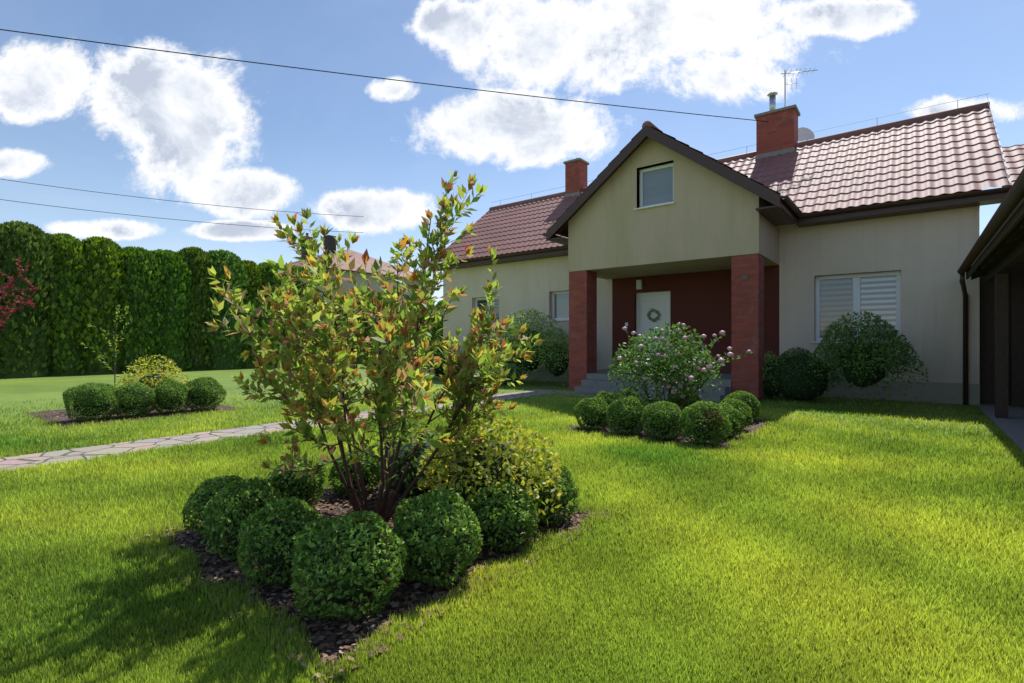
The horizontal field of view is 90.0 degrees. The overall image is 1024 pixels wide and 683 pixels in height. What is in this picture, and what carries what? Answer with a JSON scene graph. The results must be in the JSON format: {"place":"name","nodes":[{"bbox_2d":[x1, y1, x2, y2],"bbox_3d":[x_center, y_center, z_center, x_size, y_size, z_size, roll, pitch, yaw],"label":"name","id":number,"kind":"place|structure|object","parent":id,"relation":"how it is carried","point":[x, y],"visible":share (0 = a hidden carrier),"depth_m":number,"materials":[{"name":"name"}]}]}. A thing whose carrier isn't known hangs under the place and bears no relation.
{"place":"outdoors","nodes":[
{"label":"outdoors","id":0,"kind":"place"},
{"bbox_2d":[0,199,363,232],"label":"street cable","id":1,"kind":"object","parent":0,"point":[162,218],"depth_m":27.60,"materials":[{"name":"black"}]},
{"bbox_2d":[2,179,363,216],"bbox_3d":[-17.453,-7.820,28.418,17.855,0.386,0.025,0,0,-24],"label":"street cable","id":2,"kind":"object","parent":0,"point":[176,201],"depth_m":27.89,"materials":[{"name":"black"}]},
{"bbox_2d":[308,268,428,298],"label":"neighbour walls","id":3,"kind":"structure","parent":0,"point":[374,285],"depth_m":32.78,"materials":[{"name":"beige paint"}]},
{"bbox_2d":[292,249,438,281],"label":"neighbour roof","id":4,"kind":"structure","parent":3,"relation":"on","point":[357,256],"depth_m":33.86,"materials":[{"name":"red tile"}]},
{"bbox_2d":[301,233,335,259],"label":"neighbour chimneys","id":5,"kind":"object","parent":4,"relation":"on","point":[330,244],"visible":0.37,"depth_m":34.81,"materials":[{"name":"grey brick"}]},
{"bbox_2d":[0,363,1023,682],"bbox_3d":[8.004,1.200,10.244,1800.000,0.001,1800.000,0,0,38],"label":"lawn","id":6,"kind":"structure","parent":0,"point":[18,393],"depth_m":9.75,"materials":[{"name":"green plant"}]},
{"bbox_2d":[0,257,38,327],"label":"red tree leaf stems","id":7,"kind":"object","parent":6,"relation":"on","point":[21,303],"visible":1,"depth_m":13.94,"materials":[{"name":"red plant"}]},
{"bbox_2d":[0,220,59,377],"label":"thuja hedge","id":8,"kind":"object","parent":6,"relation":"on","point":[20,229],"depth_m":16.95,"materials":[{"name":"green plant"}]},
{"bbox_2d":[45,233,89,375],"bbox_3d":[-16.147,-1.359,18.409,1.944,5.119,1.912,0,0,38],"label":"thuja hedge","id":9,"kind":"object","parent":6,"relation":"on","point":[60,240],"depth_m":17.96,"materials":[{"name":"green plant"}]},
{"bbox_2d":[77,236,127,374],"bbox_3d":[-15.457,-1.376,19.209,2.070,5.159,2.054,0,0,38],"label":"thuja hedge","id":10,"kind":"object","parent":6,"relation":"on","point":[91,245],"depth_m":18.66,"materials":[{"name":"green plant"}]},
{"bbox_2d":[81,305,131,386],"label":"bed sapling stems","id":11,"kind":"object","parent":6,"relation":"on","point":[114,346],"visible":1,"depth_m":9.00,"materials":[{"name":"green plant"}]},
{"bbox_2d":[20,403,243,426],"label":"bed mulch","id":12,"kind":"object","parent":6,"relation":"on","point":[64,420],"depth_m":8.28,"materials":[{"name":"brown wood"}]},
{"bbox_2d":[62,382,120,421],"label":"boxwood ball","id":13,"kind":"object","parent":12,"relation":"on","point":[109,393],"depth_m":7.60,"materials":[{"name":"green plant"}]},
{"bbox_2d":[110,382,157,417],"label":"boxwood ball","id":14,"kind":"object","parent":12,"relation":"on","point":[143,387],"depth_m":8.02,"materials":[{"name":"green plant"}]},
{"bbox_2d":[112,354,190,389],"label":"golden bush","id":15,"kind":"object","parent":12,"relation":"on","point":[142,374],"depth_m":8.96,"materials":[{"name":"yellow plant"}]},
{"bbox_2d":[149,378,190,413],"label":"boxwood ball","id":16,"kind":"object","parent":12,"relation":"on","point":[181,386],"depth_m":8.42,"materials":[{"name":"green plant"}]},
{"bbox_2d":[184,376,226,410],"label":"boxwood ball","id":17,"kind":"object","parent":12,"relation":"on","point":[194,384],"depth_m":8.79,"materials":[{"name":"green plant"}]},
{"bbox_2d":[112,246,165,372],"bbox_3d":[-14.782,-1.274,20.092,2.331,4.947,2.297,0,0,38],"label":"thuja hedge","id":18,"kind":"object","parent":6,"relation":"on","point":[130,253],"depth_m":19.47,"materials":[{"name":"green plant"}]},
{"bbox_2d":[150,249,193,371],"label":"thuja hedge","id":19,"kind":"object","parent":6,"relation":"on","point":[182,268],"depth_m":20.44,"materials":[{"name":"green plant"}]},
{"bbox_2d":[175,246,213,370],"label":"thuja hedge","id":20,"kind":"object","parent":6,"relation":"on","point":[187,253],"depth_m":21.27,"materials":[{"name":"green plant"}]},
{"bbox_2d":[201,249,250,369],"bbox_3d":[-12.787,-1.427,22.515,2.444,5.255,2.437,0,0,38],"label":"thuja hedge","id":21,"kind":"object","parent":6,"relation":"on","point":[239,272],"depth_m":21.83,"materials":[{"name":"green plant"}]},
{"bbox_2d":[241,260,265,368],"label":"thuja hedge","id":22,"kind":"object","parent":6,"relation":"on","point":[254,267],"depth_m":22.94,"materials":[{"name":"green plant"}]},
{"bbox_2d":[0,392,543,470],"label":"stone paving","id":23,"kind":"structure","parent":6,"relation":"on","point":[27,460],"depth_m":5.99,"materials":[{"name":"grey stone"}]},
{"bbox_2d":[257,262,293,367],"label":"thuja hedge","id":24,"kind":"object","parent":6,"relation":"on","point":[274,280],"depth_m":23.49,"materials":[{"name":"green plant"}]},
{"bbox_2d":[284,265,309,338],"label":"thuja hedge","id":25,"kind":"object","parent":6,"relation":"on","point":[300,269],"depth_m":24.58,"materials":[{"name":"green plant"}]},
{"bbox_2d":[334,301,349,359],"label":"thuja hedge","id":26,"kind":"object","parent":6,"relation":"on","point":[340,310],"depth_m":26.49,"materials":[{"name":"green plant"}]},
{"bbox_2d":[344,292,369,363],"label":"thuja hedge","id":27,"kind":"object","parent":6,"relation":"on","point":[365,330],"depth_m":27.43,"materials":[{"name":"green plant"}]},
{"bbox_2d":[130,476,612,682],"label":"bed mulch","id":28,"kind":"object","parent":6,"relation":"on","point":[362,632],"visible":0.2,"depth_m":2.48,"materials":[{"name":"brown wood"}]},
{"bbox_2d":[180,475,245,537],"bbox_3d":[-1.815,1.022,3.203,0.449,0.366,0.449,0,0,38],"label":"boxwood ball","id":29,"kind":"object","parent":28,"relation":"on","point":[194,498],"depth_m":3.08,"materials":[{"name":"green plant"}]},
{"bbox_2d":[201,477,285,561],"bbox_3d":[-1.506,0.990,2.883,0.467,0.435,0.452,0,0,38],"label":"boxwood ball","id":30,"kind":"object","parent":28,"relation":"on","point":[222,498],"depth_m":2.77,"materials":[{"name":"green plant"}]},
{"bbox_2d":[236,496,328,587],"bbox_3d":[-1.153,0.996,2.576,0.459,0.419,0.456,0,0,38],"label":"boxwood ball","id":31,"kind":"object","parent":28,"relation":"on","point":[250,527],"depth_m":2.47,"materials":[{"name":"green plant"}]},
{"bbox_2d":[265,458,326,511],"bbox_3d":[-1.547,1.015,3.641,0.452,0.382,0.450,0,0,38],"label":"boxwood ball","id":32,"kind":"object","parent":28,"relation":"on","point":[320,480],"depth_m":3.52,"materials":[{"name":"green plant"}]},
{"bbox_2d":[290,510,411,621],"bbox_3d":[-0.707,0.979,2.283,0.508,0.455,0.522,0,0,38],"label":"boxwood ball","id":33,"kind":"object","parent":28,"relation":"on","point":[307,558],"depth_m":2.16,"materials":[{"name":"green plant"}]},
{"bbox_2d":[328,447,380,495],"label":"boxwood ball","id":34,"kind":"object","parent":28,"relation":"on","point":[332,474],"depth_m":3.94,"materials":[{"name":"green plant"}]},
{"bbox_2d":[365,433,470,499],"bbox_3d":[-0.652,0.945,3.943,0.868,0.503,0.962,0,0,38],"label":"bush","id":35,"kind":"object","parent":28,"relation":"on","point":[378,461],"depth_m":3.67,"materials":[{"name":"green plant"}]},
{"bbox_2d":[390,487,482,588],"bbox_3d":[-0.367,0.973,2.583,0.494,0.467,0.503,0,0,38],"label":"boxwood ball","id":36,"kind":"object","parent":28,"relation":"on","point":[455,503],"depth_m":2.46,"materials":[{"name":"green plant"}]},
{"bbox_2d":[416,412,562,528],"bbox_3d":[-0.137,0.826,3.358,1.085,0.745,1.002,0,0,38],"label":"bush","id":37,"kind":"object","parent":28,"relation":"on","point":[533,469],"depth_m":3.16,"materials":[{"name":"green plant"}]},
{"bbox_2d":[465,480,539,552],"bbox_3d":[-0.046,1.008,2.983,0.465,0.398,0.473,0,0,38],"label":"boxwood ball","id":38,"kind":"object","parent":28,"relation":"on","point":[524,499],"depth_m":2.88,"materials":[{"name":"green plant"}]},
{"bbox_2d":[526,463,578,524],"bbox_3d":[0.238,1.006,3.418,0.409,0.403,0.420,0,0,38],"label":"boxwood ball","id":39,"kind":"object","parent":28,"relation":"on","point":[566,477],"depth_m":3.31,"materials":[{"name":"green plant"}]},
{"bbox_2d":[361,290,387,357],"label":"thuja hedge","id":40,"kind":"object","parent":6,"relation":"on","point":[380,295],"depth_m":28.27,"materials":[{"name":"green plant"}]},
{"bbox_2d":[205,170,543,523],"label":"shrub stems","id":41,"kind":"object","parent":6,"relation":"on","point":[316,354],"visible":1,"depth_m":2.88,"materials":[{"name":"green plant"}]},
{"bbox_2d":[419,305,434,345],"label":"thuja hedge","id":42,"kind":"object","parent":6,"relation":"on","point":[432,330],"depth_m":31.29,"materials":[{"name":"green plant"}]},
{"bbox_2d":[431,304,442,341],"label":"thuja hedge","id":43,"kind":"object","parent":6,"relation":"on","point":[439,307],"depth_m":32.02,"materials":[{"name":"green plant"}]},
{"bbox_2d":[421,339,459,377],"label":"bush","id":44,"kind":"object","parent":6,"relation":"on","point":[438,372],"depth_m":16.40,"materials":[{"name":"green plant"}]},
{"bbox_2d":[482,326,523,372],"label":"bush","id":45,"kind":"object","parent":6,"relation":"on","point":[494,337],"depth_m":14.88,"materials":[{"name":"green plant"}]},
{"bbox_2d":[487,363,533,384],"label":"bush","id":46,"kind":"object","parent":6,"relation":"on","point":[531,374],"depth_m":13.86,"materials":[{"name":"green plant"}]},
{"bbox_2d":[495,308,565,384],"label":"bush","id":47,"kind":"object","parent":6,"relation":"on","point":[532,323],"depth_m":13.99,"materials":[{"name":"green plant"}]},
{"bbox_2d":[532,327,568,385],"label":"bush","id":48,"kind":"object","parent":6,"relation":"on","point":[561,341],"depth_m":13.64,"materials":[{"name":"green plant"}]},
{"bbox_2d":[521,389,718,403],"bbox_3d":[2.187,1.194,11.140,4.470,0.001,0.850,0,0,38],"label":"porch apron","id":49,"kind":"object","parent":6,"relation":"on","point":[545,391],"visible":0.4,"depth_m":11.98,"materials":[{"name":"stone"}]},
{"bbox_2d":[569,253,763,401],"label":"brick pillars","id":50,"kind":"structure","parent":6,"relation":"on","point":[747,317],"depth_m":10.43,"materials":[{"name":"red brick"}]},
{"bbox_2d":[742,275,747,279],"bbox_3d":[4.686,-1.290,10.302,0.120,0.100,0.021,0,0,38],"label":"porch house number","id":51,"kind":"object","parent":50,"relation":"attached to","point":[744,277],"visible":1,"depth_m":10.29,"materials":[{"name":"grey metal"}]},
{"bbox_2d":[561,413,775,448],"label":"bark chips","id":52,"kind":"object","parent":6,"relation":"on","point":[681,431],"visible":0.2,"depth_m":6.63,"materials":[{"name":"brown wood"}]},
{"bbox_2d":[572,397,610,430],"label":"boxwood ball","id":53,"kind":"object","parent":52,"relation":"on","point":[582,404],"depth_m":6.85,"materials":[{"name":"green plant"}]},
{"bbox_2d":[595,391,620,422],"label":"boxwood ball","id":54,"kind":"object","parent":52,"relation":"on","point":[611,397],"depth_m":7.47,"materials":[{"name":"green plant"}]},
{"bbox_2d":[605,396,645,434],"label":"boxwood ball","id":55,"kind":"object","parent":52,"relation":"on","point":[616,405],"depth_m":6.49,"materials":[{"name":"green plant"}]},
{"bbox_2d":[617,389,642,413],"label":"boxwood ball","id":56,"kind":"object","parent":52,"relation":"on","point":[621,394],"depth_m":8.00,"materials":[{"name":"green plant"}]},
{"bbox_2d":[641,400,686,439],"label":"boxwood ball","id":57,"kind":"object","parent":52,"relation":"on","point":[649,410],"depth_m":6.15,"materials":[{"name":"green plant"}]},
{"bbox_2d":[617,322,752,410],"bbox_3d":[2.196,0.456,7.159,2.087,1.503,1.723,0,0,38],"label":"rose bush","id":58,"kind":"object","parent":52,"relation":"on","point":[721,361],"visible":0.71,"depth_m":7.13,"materials":[{"name":"green plant"}]},
{"bbox_2d":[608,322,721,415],"bbox_3d":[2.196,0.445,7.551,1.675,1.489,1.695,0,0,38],"label":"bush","id":59,"kind":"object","parent":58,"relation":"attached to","point":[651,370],"visible":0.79,"depth_m":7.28,"materials":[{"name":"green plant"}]},
{"bbox_2d":[671,390,699,415],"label":"boxwood ball","id":60,"kind":"object","parent":52,"relation":"on","point":[676,395],"depth_m":8.20,"materials":[{"name":"green plant"}]},
{"bbox_2d":[678,401,732,446],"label":"boxwood ball","id":61,"kind":"object","parent":52,"relation":"on","point":[720,413],"depth_m":5.80,"materials":[{"name":"green plant"}]},
{"bbox_2d":[706,403,745,437],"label":"boxwood ball","id":62,"kind":"object","parent":52,"relation":"on","point":[727,407],"depth_m":6.29,"materials":[{"name":"green plant"}]},
{"bbox_2d":[720,398,752,429],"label":"boxwood ball","id":63,"kind":"object","parent":52,"relation":"on","point":[746,409],"depth_m":6.84,"materials":[{"name":"green plant"}]},
{"bbox_2d":[724,391,759,421],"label":"boxwood ball","id":64,"kind":"object","parent":52,"relation":"on","point":[739,395],"depth_m":7.56,"materials":[{"name":"green plant"}]},
{"bbox_2d":[574,369,769,402],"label":"porch slab and steps","id":65,"kind":"structure","parent":6,"relation":"on","point":[597,382],"depth_m":11.41,"materials":[{"name":"grey concrete"}]},
{"bbox_2d":[443,189,978,383],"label":"house walls","id":66,"kind":"structure","parent":6,"relation":"on","point":[926,253],"depth_m":10.78,"materials":[{"name":"beige paint"}]},
{"bbox_2d":[475,297,498,336],"bbox_3d":[-0.842,-0.833,17.276,1.280,1.335,0.290,0,0,38],"label":"window frame","id":67,"kind":"object","parent":66,"relation":"attached to","point":[476,302],"visible":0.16,"depth_m":17.56,"materials":[{"name":"white plastic"}]},
{"bbox_2d":[478,300,486,331],"bbox_3d":[-1.006,-0.850,17.554,0.488,1.174,0.010,0,0,38],"label":"window glass","id":68,"kind":"object","parent":67,"relation":"attached to","point":[483,302],"visible":0.29,"depth_m":17.55,"materials":[{"name":"clear glass"}]},
{"bbox_2d":[490,299,498,332],"bbox_3d":[-0.533,-0.850,17.185,0.488,1.174,0.010,0,0,38],"label":"window glass","id":69,"kind":"object","parent":67,"relation":"attached to","point":[496,304],"visible":0.21,"depth_m":17.17,"materials":[{"name":"grey glass"}]},
{"bbox_2d":[547,291,568,320],"bbox_3d":[1.561,-1.067,15.398,1.020,0.905,0.290,0,0,38],"label":"small window frame","id":70,"kind":"object","parent":66,"relation":"attached to","point":[553,306],"visible":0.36,"depth_m":15.70,"materials":[{"name":"white plastic"}]},
{"bbox_2d":[555,293,568,317],"bbox_3d":[1.634,-1.085,15.492,0.828,0.744,0.010,0,0,38],"label":"window pane","id":71,"kind":"structure","parent":70,"relation":"attached to","point":[561,305],"depth_m":15.56,"materials":[{"name":"glass"}]},
{"bbox_2d":[563,158,588,197],"bbox_3d":[2.325,-5.772,18.488,0.680,1.396,0.680,0,0,38],"label":"chimney cap","id":72,"kind":"object","parent":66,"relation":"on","point":[574,193],"visible":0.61,"depth_m":18.25,"materials":[{"name":"grey metal"}]},
{"bbox_2d":[547,129,641,237],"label":"trim","id":73,"kind":"structure","parent":66,"relation":"on","point":[563,231],"depth_m":13.04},
{"bbox_2d":[636,280,642,289],"bbox_3d":[3.425,-1.525,13.755,0.140,0.250,0.095,0,0,38],"label":"wall lamp","id":74,"kind":"object","parent":66,"relation":"attached to","point":[639,284],"visible":1,"depth_m":13.72,"materials":[{"name":"white glass"}]},
{"bbox_2d":[636,291,669,366],"bbox_3d":[3.821,-0.270,13.727,1.000,2.100,0.080,0,0,38],"label":"front door","id":75,"kind":"structure","parent":66,"relation":"attached to","point":[657,301],"depth_m":13.76,"materials":[{"name":"white plastic"}]},
{"bbox_2d":[647,308,659,321],"bbox_3d":[3.786,-0.706,13.678,0.398,0.381,0.082,0,0,38],"label":"door wreath","id":76,"kind":"object","parent":75,"relation":"attached to","point":[656,318],"depth_m":13.66,"materials":[{"name":"green plant"}]},
{"bbox_2d":[634,163,674,210],"bbox_3d":[3.241,-3.487,11.522,0.940,0.965,0.290,0,0,38],"label":"gable window frame","id":77,"kind":"object","parent":66,"relation":"attached to","point":[642,171],"visible":0.59,"depth_m":11.59,"materials":[{"name":"white plastic"}]},
{"bbox_2d":[643,167,672,205],"bbox_3d":[3.314,-3.505,11.616,0.740,0.795,0.010,0,0,38],"label":"gable window glass","id":78,"kind":"object","parent":77,"relation":"attached to","point":[657,186],"visible":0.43,"depth_m":11.60,"materials":[{"name":"grey glass"}]},
{"bbox_2d":[612,265,778,373],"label":"porch wall","id":79,"kind":"structure","parent":66,"relation":"attached to","point":[700,302],"depth_m":12.82,"materials":[{"name":"red brick"}]},
{"bbox_2d":[651,126,782,195],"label":"trim","id":80,"kind":"structure","parent":66,"relation":"on","point":[674,138],"depth_m":10.41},
{"bbox_2d":[429,107,1011,270],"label":"roof fascia boards","id":81,"kind":"object","parent":66,"relation":"on","point":[779,212],"visible":0.59,"depth_m":10.67,"materials":[{"name":"brown wood"}]},
{"bbox_2d":[428,186,1011,266],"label":"roof gutters and pipes","id":82,"kind":"structure","parent":81,"relation":"attached to","point":[792,205],"depth_m":10.15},
{"bbox_2d":[431,107,1011,262],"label":"main roof","id":83,"kind":"structure","parent":66,"relation":"on","point":[960,151],"depth_m":11.80,"materials":[{"name":"tile"}]},
{"bbox_2d":[565,160,586,193],"bbox_3d":[2.325,-5.587,18.488,0.580,1.626,0.580,0,0,38],"label":"brick chimney","id":84,"kind":"object","parent":83,"relation":"on","point":[575,176],"visible":0.64,"depth_m":18.26,"materials":[{"name":"red brick"}]},
{"bbox_2d":[489,101,989,209],"bbox_3d":[5.044,-5.390,16.364,15.000,0.209,0.220,0,0,38],"label":"roof ridge cap","id":85,"kind":"object","parent":83,"relation":"on","point":[895,123],"visible":0.41,"depth_m":13.26,"materials":[{"name":"brown tile"}]},
{"bbox_2d":[491,93,1008,202],"bbox_3d":[3.999,-4.273,15.026,15.000,2.854,3.411,0,0,38],"label":"roof lightning wire","id":86,"kind":"object","parent":83,"relation":"on","point":[857,122],"visible":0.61,"depth_m":12.70,"materials":[{"name":"grey metal"}]},
{"bbox_2d":[756,108,797,154],"bbox_3d":[7.487,-5.554,14.455,0.950,1.592,0.620,0,0,38],"label":"brick chimney","id":87,"kind":"object","parent":83,"relation":"on","point":[778,131],"visible":0.64,"depth_m":14.20,"materials":[{"name":"red brick"}]},
{"bbox_2d":[754,104,799,158],"bbox_3d":[7.487,-5.739,14.455,1.050,1.362,0.720,0,0,38],"label":"chimney cap","id":88,"kind":"object","parent":87,"relation":"on","point":[782,151],"visible":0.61,"depth_m":14.17,"materials":[{"name":"grey metal"}]},
{"bbox_2d":[0,29,768,121],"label":"cable service drop","id":89,"kind":"object","parent":88,"relation":"attached to","point":[360,75],"visible":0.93,"depth_m":11.51,"materials":[{"name":"black"}]},
{"bbox_2d":[767,68,817,110],"bbox_3d":[7.827,-6.825,14.275,1.264,1.550,0.455,0,0,20],"label":"antenna","id":90,"kind":"object","parent":88,"relation":"on","point":[772,99],"visible":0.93,"depth_m":14.41,"materials":[{"name":"grey metal"}]},
{"bbox_2d":[798,127,814,141],"bbox_3d":[8.249,-5.712,14.428,0.538,0.741,0.211,0,0,-3],"label":"satellite dish","id":91,"kind":"object","parent":88,"relation":"attached to","point":[803,131],"visible":0.7,"depth_m":14.49,"materials":[{"name":"white metal"}]},
{"bbox_2d":[812,271,903,342],"bbox_3d":[7.325,-0.708,10.895,1.610,1.485,0.290,0,0,38],"label":"window frame","id":92,"kind":"object","parent":66,"relation":"attached to","point":[856,293],"visible":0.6,"depth_m":10.95,"materials":[{"name":"white plastic"}]},
{"bbox_2d":[820,278,852,337],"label":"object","id":93,"kind":"object","parent":92,"relation":"attached to","point":[836,299],"visible":0.79,"depth_m":11.23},
{"bbox_2d":[861,275,895,336],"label":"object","id":94,"kind":"object","parent":92,"relation":"attached to","point":[878,295],"visible":0.64,"depth_m":10.73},
{"bbox_2d":[458,366,979,404],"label":"house plinth","id":95,"kind":"structure","parent":6,"relation":"on","point":[938,392],"depth_m":10.29,"materials":[{"name":"grey concrete"}]},
{"bbox_2d":[762,351,781,398],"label":"bush","id":96,"kind":"object","parent":6,"relation":"on","point":[768,391],"depth_m":10.44,"materials":[{"name":"green plant"}]},
{"bbox_2d":[772,347,839,401],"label":"bush","id":97,"kind":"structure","parent":6,"relation":"on","point":[794,393],"depth_m":10.03,"materials":[{"name":"green plant"}]},
{"bbox_2d":[804,310,928,408],"bbox_3d":[6.463,0.325,9.424,1.906,1.788,1.631,0,0,38],"label":"loose bush","id":98,"kind":"object","parent":6,"relation":"on","point":[886,350],"depth_m":9.20,"materials":[{"name":"green plant"}]},
{"bbox_2d":[966,197,1023,418],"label":"timber carport","id":99,"kind":"object","parent":6,"relation":"on","point":[999,258],"visible":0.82,"depth_m":7.95,"materials":[{"name":"brown wood"}]},
{"bbox_2d":[957,168,1023,404],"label":"downspout","id":100,"kind":"object","parent":99,"relation":"attached to","point":[1013,198],"visible":0.97,"depth_m":6.47,"materials":[{"name":"brown metal"}]},
{"bbox_2d":[1002,144,1023,186],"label":"garage roof","id":101,"kind":"structure","parent":99,"relation":"attached to","point":[1014,157],"depth_m":11.06,"materials":[{"name":"tile"}]},
{"bbox_2d":[977,404,1023,450],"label":"carport paving","id":102,"kind":"structure","parent":6,"relation":"on","point":[1012,425],"depth_m":7.60,"materials":[{"name":"grey concrete"}]},
{"bbox_2d":[1009,262,1023,406],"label":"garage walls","id":103,"kind":"structure","parent":6,"relation":"on","point":[1016,336],"depth_m":9.29,"materials":[{"name":"brown wood"}]},
{"bbox_2d":[0,0,1023,304],"label":"sky","id":104,"kind":"structure","parent":0,"point":[75,114],"materials":[{"name":"blue"}]},
{"bbox_2d":[642,121,659,129],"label":"ridge cap","id":105,"kind":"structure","parent":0,"point":[647,123],"depth_m":11.26,"materials":[{"name":"brown tile"}]},
{"bbox_2d":[568,137,778,278],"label":"house gable walls","id":106,"kind":"structure","parent":0,"point":[708,220],"depth_m":11.41,"materials":[{"name":"beige paint"}]}
]}

